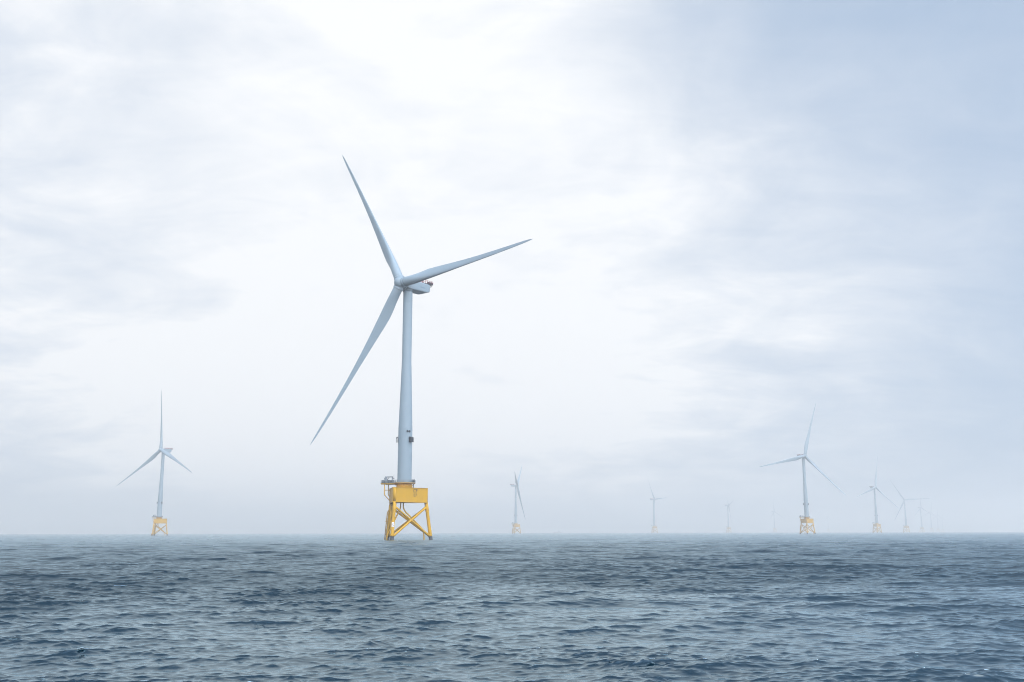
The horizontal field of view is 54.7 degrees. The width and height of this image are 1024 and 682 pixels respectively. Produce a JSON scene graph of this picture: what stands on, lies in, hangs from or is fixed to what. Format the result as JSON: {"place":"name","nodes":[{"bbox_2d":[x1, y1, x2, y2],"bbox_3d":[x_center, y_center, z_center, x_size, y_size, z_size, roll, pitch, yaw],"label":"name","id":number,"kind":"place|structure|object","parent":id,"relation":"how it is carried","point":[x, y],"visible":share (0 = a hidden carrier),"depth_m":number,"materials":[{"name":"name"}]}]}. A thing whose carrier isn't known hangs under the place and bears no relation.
{"place":"outdoors","nodes":[
{"label":"outdoors","id":0,"kind":"place"},
{"bbox_2d":[0,532,1023,681],"bbox_3d":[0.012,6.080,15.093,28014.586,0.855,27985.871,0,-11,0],"label":"sea","id":1,"kind":"structure","parent":0,"point":[622,607],"depth_m":40.57,"materials":[{"name":"liquid"}]},
{"bbox_2d":[118,393,191,535],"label":"wind turbine","id":2,"kind":"object","parent":1,"relation":"in","point":[159,519],"visible":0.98,"depth_m":1312.26,"materials":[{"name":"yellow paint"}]},
{"bbox_2d":[310,155,531,539],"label":"wind turbine","id":3,"kind":"object","parent":1,"relation":"in","point":[403,491],"visible":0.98,"depth_m":431.35,"materials":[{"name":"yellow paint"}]},
{"bbox_2d":[510,467,525,533],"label":"wind turbine","id":4,"kind":"object","parent":1,"relation":"in","point":[514,523],"visible":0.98,"depth_m":2329.60,"materials":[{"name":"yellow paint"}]},
{"bbox_2d":[648,480,662,532],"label":"wind turbine","id":5,"kind":"object","parent":1,"relation":"in","point":[654,525],"visible":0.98,"depth_m":3335.80,"materials":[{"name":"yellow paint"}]},
{"bbox_2d":[725,495,733,532],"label":"wind turbine","id":6,"kind":"object","parent":1,"relation":"in","point":[728,527],"visible":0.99,"depth_m":4134.82,"materials":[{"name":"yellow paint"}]},
{"bbox_2d":[771,501,781,531],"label":"wind turbine","id":7,"kind":"object","parent":1,"relation":"in","point":[774,529],"visible":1,"depth_m":5366.95,"materials":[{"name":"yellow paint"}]},
{"bbox_2d":[760,404,843,533],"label":"wind turbine","id":8,"kind":"object","parent":1,"relation":"in","point":[806,519],"visible":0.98,"depth_m":1440.21,"materials":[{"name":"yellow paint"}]},
{"bbox_2d":[857,457,896,532],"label":"wind turbine","id":9,"kind":"object","parent":1,"relation":"in","point":[876,524],"visible":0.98,"depth_m":2460.88,"materials":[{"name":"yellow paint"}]},
{"bbox_2d":[890,480,929,532],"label":"wind turbine","id":10,"kind":"object","parent":1,"relation":"in","point":[906,526],"visible":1,"depth_m":3430.71,"materials":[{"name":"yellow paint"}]},
{"bbox_2d":[914,499,931,531],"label":"wind turbine","id":11,"kind":"object","parent":1,"relation":"in","point":[922,527],"visible":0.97,"depth_m":4565.28,"materials":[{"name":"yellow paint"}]},
{"bbox_2d":[925,503,940,531],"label":"wind turbine","id":12,"kind":"object","parent":1,"relation":"in","point":[930,518],"visible":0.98,"depth_m":5610.07,"materials":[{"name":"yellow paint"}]},
{"bbox_2d":[0,0,1023,533],"label":"sky","id":13,"kind":"structure","parent":0,"point":[740,218],"materials":[{"name":"white"}]}
]}

